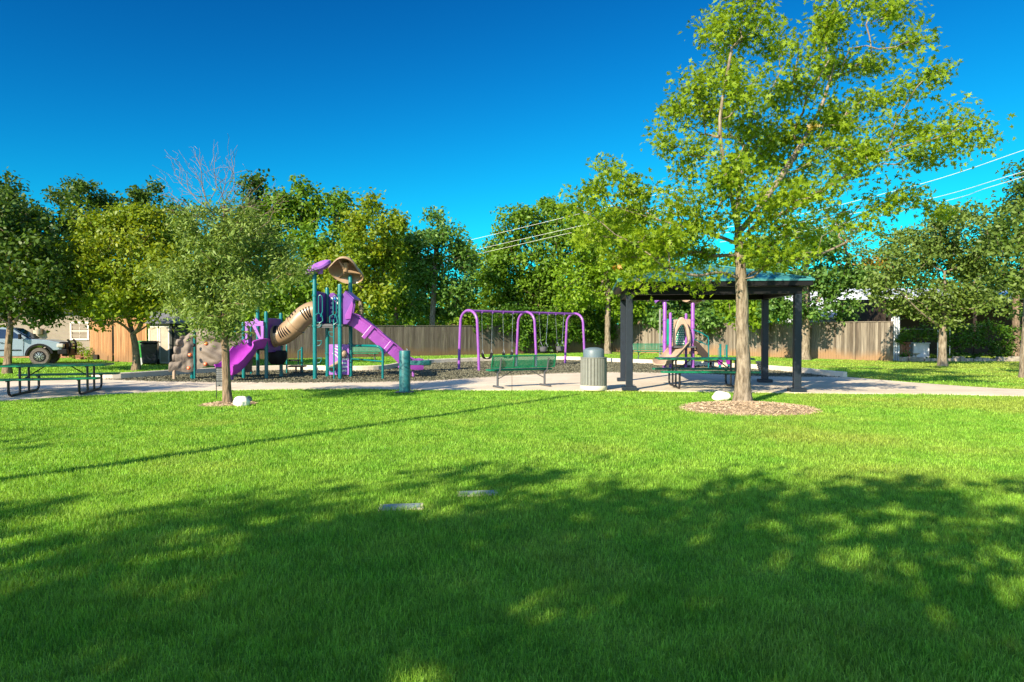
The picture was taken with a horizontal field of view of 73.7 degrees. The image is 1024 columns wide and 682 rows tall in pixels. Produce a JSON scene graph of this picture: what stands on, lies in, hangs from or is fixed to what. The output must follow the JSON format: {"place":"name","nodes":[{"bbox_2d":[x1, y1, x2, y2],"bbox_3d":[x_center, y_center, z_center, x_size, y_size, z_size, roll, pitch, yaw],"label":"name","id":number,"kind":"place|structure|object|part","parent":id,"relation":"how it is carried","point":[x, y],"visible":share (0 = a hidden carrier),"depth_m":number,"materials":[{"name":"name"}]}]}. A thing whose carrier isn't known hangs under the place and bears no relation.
{"place":"outdoors","nodes":[
{"label":"outdoors","id":0,"kind":"place"},
{"bbox_2d":[0,339,1023,681],"bbox_3d":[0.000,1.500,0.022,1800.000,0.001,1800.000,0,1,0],"label":"lawn ground","id":1,"kind":"structure","parent":0,"point":[530,649],"depth_m":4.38,"materials":[{"name":"green plant"}]},
{"bbox_2d":[0,166,73,288],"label":"background tree","id":2,"kind":"object","parent":1,"relation":"on","point":[15,193],"visible":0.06,"depth_m":45.33,"materials":[{"name":"green plant"}]},
{"bbox_2d":[0,327,76,363],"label":"pickup truck","id":3,"kind":"object","parent":1,"relation":"on","point":[29,344],"visible":0.94,"depth_m":29.80,"materials":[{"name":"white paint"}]},
{"bbox_3d":[-21.645,-0.314,29.529,0.924,0.405,0.126,0,1,-20],"label":"side window","id":4,"kind":"part","parent":3,"relation":"part of","materials":[{"name":"blue glass"}]},
{"bbox_2d":[0,183,78,373],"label":"park tree","id":5,"kind":"object","parent":1,"relation":"on","point":[32,284],"visible":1,"depth_m":23.38,"materials":[{"name":"green plant"}]},
{"bbox_2d":[0,291,132,357],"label":"house","id":6,"kind":"structure","parent":1,"relation":"on","point":[77,332],"depth_m":37.55,"materials":[{"name":"beige"}]},
{"bbox_2d":[70,322,88,339],"bbox_3d":[-23.775,-0.551,37.536,1.030,1.000,0.090,0,1,0],"label":"window","id":7,"kind":"structure","parent":6,"relation":"in","point":[71,322],"depth_m":37.51,"materials":[{"name":"white"}]},
{"bbox_2d":[66,341,87,358],"bbox_3d":[-23.054,0.544,35.952,1.329,1.160,1.154,0,1,0],"label":"shrub","id":8,"kind":"object","parent":1,"relation":"on","point":[78,350],"visible":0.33,"depth_m":36.02,"materials":[{"name":"green plant"}]},
{"bbox_2d":[40,173,132,285],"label":"background tree","id":9,"kind":"object","parent":1,"relation":"on","point":[81,187],"visible":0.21,"depth_m":47.04,"materials":[{"name":"green plant"}]},
{"bbox_2d":[75,355,98,359],"bbox_3d":[-22.139,0.840,35.502,1.266,0.260,0.553,0,1,0],"label":"brick pile","id":10,"kind":"object","parent":1,"relation":"on","point":[82,357],"visible":0.73,"depth_m":35.43,"materials":[{"name":"red brick"}]},
{"bbox_2d":[84,347,93,361],"bbox_3d":[-20.623,0.642,33.219,0.514,0.764,0.532,0,1,-30],"label":"shrub","id":11,"kind":"object","parent":1,"relation":"on","point":[87,354],"visible":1,"depth_m":33.18,"materials":[{"name":"green plant"}]},
{"bbox_2d":[90,319,113,360],"bbox_3d":[-22.155,-0.132,36.369,0.078,2.177,8.330,-1,1,-41],"label":"cedar fence","id":12,"kind":"object","parent":1,"relation":"on","point":[100,343],"visible":0.39,"depth_m":35.07,"materials":[{"name":"brown wood"}]},
{"bbox_2d":[41,200,193,370],"bbox_3d":[-14.746,-2.208,25.979,6.974,6.639,4.674,0,1,27],"label":"crepe myrtle","id":13,"kind":"object","parent":1,"relation":"on","point":[123,295],"visible":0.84,"depth_m":24.96,"materials":[{"name":"green plant"}]},
{"bbox_2d":[114,317,146,361],"bbox_3d":[-18.111,-0.069,32.424,2.926,2.170,0.078,1,1,33],"label":"cedar fence","id":14,"kind":"object","parent":1,"relation":"on","point":[122,347],"visible":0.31,"depth_m":32.67,"materials":[{"name":"brown wood"}]},
{"bbox_2d":[139,341,159,364],"bbox_3d":[-15.757,0.526,29.730,0.720,1.060,0.840,0,1,-20],"label":"wheeled bin","id":15,"kind":"object","parent":1,"relation":"on","point":[149,352],"visible":0.99,"depth_m":29.43,"materials":[{"name":"black plastic"}]},
{"bbox_2d":[119,175,203,315],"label":"background tree","id":16,"kind":"object","parent":1,"relation":"on","point":[139,195],"visible":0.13,"depth_m":49.44,"materials":[{"name":"green plant"}]},
{"bbox_2d":[144,309,240,363],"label":"garden shed","id":17,"kind":"structure","parent":1,"relation":"on","point":[165,335],"depth_m":30.65,"materials":[{"name":"grey"}]},
{"bbox_2d":[148,326,158,358],"bbox_3d":[-16.080,0.162,30.666,0.450,1.660,0.070,0,1,0],"label":"door","id":18,"kind":"structure","parent":17,"relation":"in","point":[153,334],"depth_m":30.64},
{"bbox_2d":[159,326,169,362],"bbox_3d":[-15.600,0.162,30.666,0.450,1.660,0.070,0,1,0],"label":"door","id":19,"kind":"structure","parent":17,"relation":"in","point":[164,331],"depth_m":30.65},
{"bbox_2d":[216,367,221,397],"bbox_3d":[-6.375,0.918,14.880,0.150,0.720,0.022,0,1,-12],"label":"notice sign","id":20,"kind":"object","parent":1,"relation":"on","point":[218,376],"visible":0.82,"depth_m":14.87,"materials":[{"name":"white metal"}]},
{"bbox_2d":[197,400,256,406],"bbox_3d":[-5.778,1.259,13.935,1.166,0.092,1.074,0,1,0],"label":"mulch bed","id":21,"kind":"object","parent":1,"relation":"on","point":[216,403],"visible":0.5,"depth_m":13.66,"materials":[{"name":"brown wood"}]},
{"bbox_2d":[131,141,318,402],"bbox_3d":[-5.727,-1.376,13.710,3.370,5.341,3.331,0,1,-23],"label":"oak tree","id":22,"kind":"object","parent":21,"relation":"on","point":[189,277],"visible":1,"depth_m":13.34,"materials":[{"name":"green plant"}]},
{"bbox_2d":[233,396,250,406],"bbox_3d":[-5.364,1.216,13.549,0.322,0.253,0.246,10,-3,-20],"label":"rock","id":23,"kind":"object","parent":21,"relation":"on","point":[241,400],"visible":0.89,"depth_m":13.46,"materials":[{"name":"white stone"}]},
{"bbox_2d":[194,168,286,317],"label":"background tree","id":24,"kind":"object","parent":1,"relation":"on","point":[255,181],"visible":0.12,"depth_m":44.68,"materials":[{"name":"green plant"}]},
{"bbox_2d":[233,174,370,350],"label":"background tree","id":25,"kind":"object","parent":1,"relation":"on","point":[306,219],"visible":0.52,"depth_m":43.95,"materials":[{"name":"green plant"}]},
{"bbox_2d":[302,187,412,341],"bbox_3d":[-9.172,-4.086,40.531,6.351,9.960,5.835,0,1,-17],"label":"park tree","id":26,"kind":"object","parent":1,"relation":"on","point":[381,255],"visible":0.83,"depth_m":39.88,"materials":[{"name":"green plant"}]},
{"bbox_2d":[353,347,380,361],"bbox_3d":[-7.150,0.598,32.193,1.865,0.848,0.580,0,1,0],"label":"park bench","id":27,"kind":"object","parent":1,"relation":"on","point":[367,350],"visible":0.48,"depth_m":32.29,"materials":[{"name":"green metal"}]},
{"bbox_2d":[378,503,422,510],"bbox_3d":[-0.940,1.403,5.793,0.370,0.022,0.180,0,1,-8],"label":"valve box","id":28,"kind":"object","parent":1,"relation":"on","point":[400,505],"visible":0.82,"depth_m":5.79,"materials":[{"name":"concrete"}]},
{"bbox_2d":[394,348,431,392],"bbox_3d":[-2.378,0.704,16.506,0.870,1.059,0.400,0,1,0],"label":"drinking fountain","id":29,"kind":"object","parent":1,"relation":"on","point":[405,362],"visible":1,"depth_m":16.40,"materials":[{"name":"teal paint"}]},
{"bbox_2d":[235,325,612,359],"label":"wooden fence","id":30,"kind":"object","parent":1,"relation":"on","point":[428,340],"visible":0.37,"depth_m":40.88,"materials":[{"name":"brown wood"}]},
{"bbox_2d":[472,303,619,353],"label":"climbing vine","id":31,"kind":"object","parent":30,"relation":"attached to","point":[595,329],"visible":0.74,"depth_m":44.78,"materials":[{"name":"green plant"}]},
{"bbox_2d":[364,305,485,329],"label":"background tree","id":32,"kind":"object","parent":1,"relation":"on","point":[392,322],"visible":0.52,"depth_m":51.55,"materials":[{"name":"green plant"}]},
{"bbox_2d":[369,231,496,324],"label":"background tree","id":33,"kind":"object","parent":1,"relation":"on","point":[406,309],"visible":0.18,"depth_m":53.15,"materials":[{"name":"green plant"}]},
{"bbox_2d":[396,206,479,324],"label":"park tree","id":34,"kind":"object","parent":1,"relation":"on","point":[422,275],"visible":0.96,"depth_m":43.51,"materials":[{"name":"green plant"}]},
{"bbox_2d":[91,356,846,378],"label":"kerb","id":35,"kind":"structure","parent":1,"relation":"on","point":[142,374],"depth_m":25.43,"materials":[{"name":"concrete"}]},
{"bbox_2d":[126,361,819,381],"bbox_3d":[-1.947,1.087,26.875,23.328,0.001,14.154,0,1,-8],"label":"play surface","id":36,"kind":"object","parent":1,"relation":"on","point":[416,375],"visible":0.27,"depth_m":23.25,"materials":[{"name":"wood"}]},
{"bbox_2d":[168,256,423,379],"bbox_3d":[-6.632,-0.729,21.364,7.059,3.860,3.990,0,1,20],"label":"play structure","id":37,"kind":"object","parent":36,"relation":"on","point":[326,310],"visible":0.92,"depth_m":21.17,"materials":[{"name":"purple paint"}]},
{"bbox_2d":[288,347,306,372],"bbox_3d":[-7.556,0.681,24.036,0.630,0.920,0.580,0,1,0],"label":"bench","id":38,"kind":"object","parent":36,"relation":"on","point":[301,366],"visible":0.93,"depth_m":24.07,"materials":[{"name":"teal metal"}]},
{"bbox_2d":[106,359,839,382],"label":"mulch chips","id":39,"kind":"object","parent":36,"relation":"on","point":[438,367],"visible":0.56,"depth_m":23.34,"materials":[{"name":"brown wood"}]},
{"bbox_2d":[458,309,584,370],"bbox_3d":[0.588,-0.078,28.094,1.204,2.321,6.600,1,1,43],"label":"swing set","id":40,"kind":"object","parent":36,"relation":"on","point":[521,313],"visible":0.91,"depth_m":27.72,"materials":[{"name":"purple paint"}]},
{"bbox_2d":[480,311,493,358],"bbox_3d":[-0.964,-0.220,26.429,0.141,1.850,0.698,1,1,43],"label":"swing","id":41,"kind":"object","parent":40,"relation":"hanging from","point":[483,356],"visible":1,"depth_m":26.32,"materials":[{"name":"purple paint"}]},
{"bbox_2d":[501,312,513,357],"bbox_3d":[-0.166,-0.233,27.284,0.141,1.850,0.698,1,1,43],"label":"swing","id":42,"kind":"object","parent":40,"relation":"hanging from","point":[503,353],"visible":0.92,"depth_m":27.38,"materials":[{"name":"purple paint"}]},
{"bbox_2d":[538,313,548,351],"bbox_3d":[1.330,-0.356,28.885,0.330,1.650,0.698,1,1,43],"label":"swing","id":43,"kind":"object","parent":40,"relation":"hanging from","point":[543,349],"visible":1,"depth_m":28.77,"materials":[{"name":"purple paint"}]},
{"bbox_2d":[554,313,564,351],"bbox_3d":[2.073,-0.368,29.681,0.330,1.650,0.698,1,1,43],"label":"swing","id":44,"kind":"object","parent":40,"relation":"hanging from","point":[559,348],"visible":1,"depth_m":29.57,"materials":[{"name":"purple paint"}]},
{"bbox_2d":[651,300,717,367],"bbox_3d":[6.514,-0.358,27.081,3.197,2.947,2.031,0,1,-30],"label":"play structure","id":45,"kind":"object","parent":36,"relation":"on","point":[673,333],"visible":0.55,"depth_m":26.89,"materials":[{"name":"purple paint"}]},
{"bbox_2d":[755,361,760,374],"bbox_3d":[8.338,0.918,22.860,0.353,0.482,0.353,0,1,0],"label":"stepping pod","id":46,"kind":"object","parent":36,"relation":"on","point":[758,363],"visible":0.48,"depth_m":22.79,"materials":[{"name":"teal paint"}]},
{"bbox_2d":[457,490,498,496],"bbox_3d":[-0.316,1.395,6.276,0.370,0.022,0.180,0,1,-8],"label":"valve box","id":47,"kind":"object","parent":1,"relation":"on","point":[469,492],"visible":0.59,"depth_m":6.25,"materials":[{"name":"concrete"}]},
{"bbox_2d":[471,193,601,324],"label":"background tree","id":48,"kind":"object","parent":1,"relation":"on","point":[496,275],"visible":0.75,"depth_m":50.10,"materials":[{"name":"green plant"}]},
{"bbox_2d":[147,266,1022,340],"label":"distant woods","id":49,"kind":"object","parent":1,"relation":"on","point":[286,315],"visible":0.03,"depth_m":67.74,"materials":[{"name":"green plant"}]},
{"bbox_2d":[545,218,661,353],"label":"park tree","id":50,"kind":"object","parent":1,"relation":"on","point":[584,295],"visible":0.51,"depth_m":43.76,"materials":[{"name":"green plant"}]},
{"bbox_2d":[564,202,685,323],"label":"background tree","id":51,"kind":"object","parent":1,"relation":"on","point":[604,210],"visible":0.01,"depth_m":52.34,"materials":[{"name":"green plant"}]},
{"bbox_2d":[633,344,668,358],"bbox_3d":[7.151,0.556,34.992,1.865,0.848,0.580,0,1,-3],"label":"park bench","id":52,"kind":"object","parent":1,"relation":"on","point":[646,347],"visible":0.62,"depth_m":35.09,"materials":[{"name":"green metal"}]},
{"bbox_2d":[659,309,660,355],"bbox_3d":[8.539,-0.463,39.376,0.126,2.750,0.126,0,1,0],"label":"metal post","id":53,"kind":"object","parent":1,"relation":"on","point":[659,329],"visible":0.71,"depth_m":39.32,"materials":[{"name":"beige metal"}]},
{"bbox_2d":[612,244,725,336],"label":"background tree","id":54,"kind":"object","parent":1,"relation":"on","point":[706,317],"visible":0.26,"depth_m":42.74,"materials":[{"name":"green plant"}]},
{"bbox_2d":[712,391,730,400],"bbox_3d":[4.478,1.183,14.633,0.395,0.236,0.269,0,1,0],"label":"rock","id":55,"kind":"object","parent":1,"relation":"on","point":[720,395],"visible":0.85,"depth_m":14.53,"materials":[{"name":"white stone"}]},
{"bbox_2d":[718,344,727,362],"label":"grab posts","id":56,"kind":"object","parent":1,"relation":"on","point":[720,350],"visible":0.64,"depth_m":28.42,"materials":[{"name":"teal metal"}]},
{"bbox_2d":[713,249,772,335],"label":"background tree","id":57,"kind":"object","parent":1,"relation":"on","point":[727,308],"visible":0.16,"depth_m":45.15,"materials":[{"name":"green plant"}]},
{"bbox_2d":[680,400,821,416],"bbox_3d":[4.542,1.243,13.096,2.756,0.150,2.472,0,1,0],"label":"mulch bed","id":58,"kind":"object","parent":1,"relation":"on","point":[753,408],"visible":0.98,"depth_m":12.68,"materials":[{"name":"brown wood"}]},
{"bbox_2d":[547,0,1016,400],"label":"oak tree","id":59,"kind":"object","parent":58,"relation":"on","point":[727,177],"visible":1,"depth_m":13.61,"materials":[{"name":"green plant"}]},
{"bbox_2d":[613,321,893,360],"bbox_3d":[12.963,-0.102,40.940,0.165,1.980,18.700,-1,1,-38],"label":"wooden fence","id":60,"kind":"object","parent":1,"relation":"on","point":[841,341],"visible":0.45,"depth_m":36.73,"materials":[{"name":"brown wood"}]},
{"bbox_2d":[734,214,878,359],"bbox_3d":[14.943,-2.779,35.047,8.107,7.511,4.278,0,1,0],"label":"park tree","id":61,"kind":"object","parent":1,"relation":"on","point":[827,285],"visible":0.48,"depth_m":34.74,"materials":[{"name":"green plant"}]},
{"bbox_2d":[800,214,875,284],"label":"background tree","id":62,"kind":"object","parent":1,"relation":"on","point":[863,250],"visible":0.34,"depth_m":59.65,"materials":[{"name":"green plant"}]},
{"bbox_2d":[785,291,897,354],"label":"outbuilding","id":63,"kind":"structure","parent":1,"relation":"on","point":[841,298],"depth_m":44.53,"materials":[{"name":"white metal"}]},
{"bbox_2d":[844,252,893,270],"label":"background tree","id":64,"kind":"object","parent":1,"relation":"on","point":[869,259],"visible":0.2,"depth_m":60.12,"materials":[{"name":"green plant"}]},
{"bbox_2d":[834,263,910,299],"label":"background tree","id":65,"kind":"object","parent":1,"relation":"on","point":[876,278],"visible":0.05,"depth_m":50.97,"materials":[{"name":"green plant"}]},
{"bbox_2d":[891,317,899,360],"bbox_3d":[19.043,-0.107,33.931,0.441,2.200,0.122,0,1,0],"label":"post","id":66,"kind":"object","parent":1,"relation":"on","point":[897,334],"visible":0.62,"depth_m":33.89,"materials":[{"name":"metal"}]},
{"bbox_2d":[895,342,910,356],"bbox_3d":[19.780,0.520,34.615,0.775,0.910,0.246,0,1,-5],"label":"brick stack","id":67,"kind":"object","parent":1,"relation":"on","point":[906,347],"visible":0.31,"depth_m":34.52,"materials":[{"name":"brown brick"}]},
{"bbox_2d":[909,342,929,357],"bbox_3d":[20.749,0.530,34.802,0.840,0.900,0.560,0,1,5],"label":"storage box","id":68,"kind":"object","parent":1,"relation":"on","point":[922,348],"visible":0.6,"depth_m":34.56,"materials":[{"name":"white metal"}]},
{"bbox_2d":[895,322,956,359],"bbox_3d":[20.415,0.097,33.918,3.287,2.141,1.117,0,1,-5],"label":"vine hedge","id":69,"kind":"object","parent":1,"relation":"on","point":[905,336],"visible":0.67,"depth_m":33.88,"materials":[{"name":"green plant"}]},
{"bbox_2d":[839,288,1022,357],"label":"carport","id":70,"kind":"object","parent":1,"relation":"on","point":[870,315],"visible":0.14,"depth_m":41.48,"materials":[{"name":"white metal"}]},
{"bbox_2d":[856,197,1019,366],"bbox_3d":[18.262,-2.445,28.752,7.058,7.030,4.505,0,1,-24],"label":"park tree","id":71,"kind":"object","parent":1,"relation":"on","point":[961,266],"visible":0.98,"depth_m":28.34,"materials":[{"name":"green plant"}]},
{"bbox_2d":[899,356,1019,361],"bbox_3d":[24.233,0.874,33.217,10.665,0.260,0.355,0,1,0],"label":"stone edging","id":72,"kind":"object","parent":1,"relation":"on","point":[959,358],"visible":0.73,"depth_m":33.10,"materials":[{"name":"grey stone"}]},
{"bbox_2d":[947,318,1021,358],"bbox_3d":[24.625,-0.031,34.017,6.073,2.281,1.648,0,1,0],"label":"vine hedge","id":73,"kind":"object","parent":1,"relation":"on","point":[980,338],"visible":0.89,"depth_m":33.89,"materials":[{"name":"green plant"}]},
{"bbox_2d":[961,157,1023,355],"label":"background tree","id":74,"kind":"object","parent":1,"relation":"on","point":[1018,188],"visible":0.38,"depth_m":33.58,"materials":[{"name":"green plant"}]},
{"bbox_2d":[994,195,1023,377],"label":"park tree","id":75,"kind":"object","parent":1,"relation":"on","point":[1017,290],"visible":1,"depth_m":22.35,"materials":[{"name":"green plant"}]},
{"bbox_2d":[0,372,1023,400],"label":"path","id":76,"kind":"structure","parent":0,"point":[658,382],"depth_m":18.35,"materials":[{"name":"concrete"}]},
{"bbox_2d":[0,363,119,396],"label":"picnic table","id":77,"kind":"object","parent":76,"relation":"on","point":[38,379],"visible":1,"depth_m":16.06,"materials":[{"name":"green metal"}]},
{"bbox_2d":[486,354,556,388],"bbox_3d":[0.261,0.782,17.882,1.865,0.848,0.580,0,1,-26],"label":"park bench","id":78,"kind":"object","parent":76,"relation":"on","point":[497,369],"visible":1,"depth_m":17.76,"materials":[{"name":"green metal"}]},
{"bbox_2d":[580,347,606,390],"bbox_3d":[2.040,0.686,17.064,0.670,1.058,0.670,0,1,0],"label":"trash can","id":79,"kind":"object","parent":76,"relation":"on","point":[593,368],"visible":1,"depth_m":16.80,"materials":[{"name":"concrete"}]},
{"bbox_2d":[652,357,760,388],"bbox_3d":[5.000,0.819,17.814,2.450,0.769,1.720,0,1,3],"label":"picnic table","id":80,"kind":"object","parent":76,"relation":"on","point":[726,369],"visible":0.81,"depth_m":17.62,"materials":[{"name":"green metal"}]},
{"bbox_2d":[612,264,814,391],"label":"pavilion","id":81,"kind":"structure","parent":76,"relation":"on","point":[764,288],"depth_m":16.80,"materials":[{"name":"paint"}]},
{"bbox_2d":[0,0,1023,323],"label":"sky","id":82,"kind":"structure","parent":0,"point":[469,108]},
{"bbox_2d":[424,190,671,251],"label":"overhead wire","id":83,"kind":"object","parent":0,"point":[543,222],"visible":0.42,"depth_m":42.80,"materials":[{"name":"metal"}]},
{"bbox_2d":[476,208,657,249],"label":"overhead wire","id":84,"kind":"object","parent":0,"point":[537,235],"visible":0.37,"depth_m":43.46,"materials":[{"name":"metal"}]},
{"bbox_2d":[647,150,1022,235],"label":"overhead wire","id":85,"kind":"object","parent":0,"point":[922,183],"visible":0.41,"depth_m":25.10,"materials":[{"name":"metal"}]},
{"bbox_2d":[698,171,1023,235],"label":"overhead wire","id":86,"kind":"object","parent":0,"point":[934,197],"visible":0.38,"depth_m":24.33,"materials":[{"name":"metal"}]},
{"bbox_2d":[723,177,1021,241],"bbox_3d":[14.857,-5.341,29.146,1.668,0.195,18.691,0,1,-16],"label":"overhead wire","id":87,"kind":"object","parent":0,"point":[939,202],"visible":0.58,"depth_m":24.22,"materials":[{"name":"metal"}]}
]}

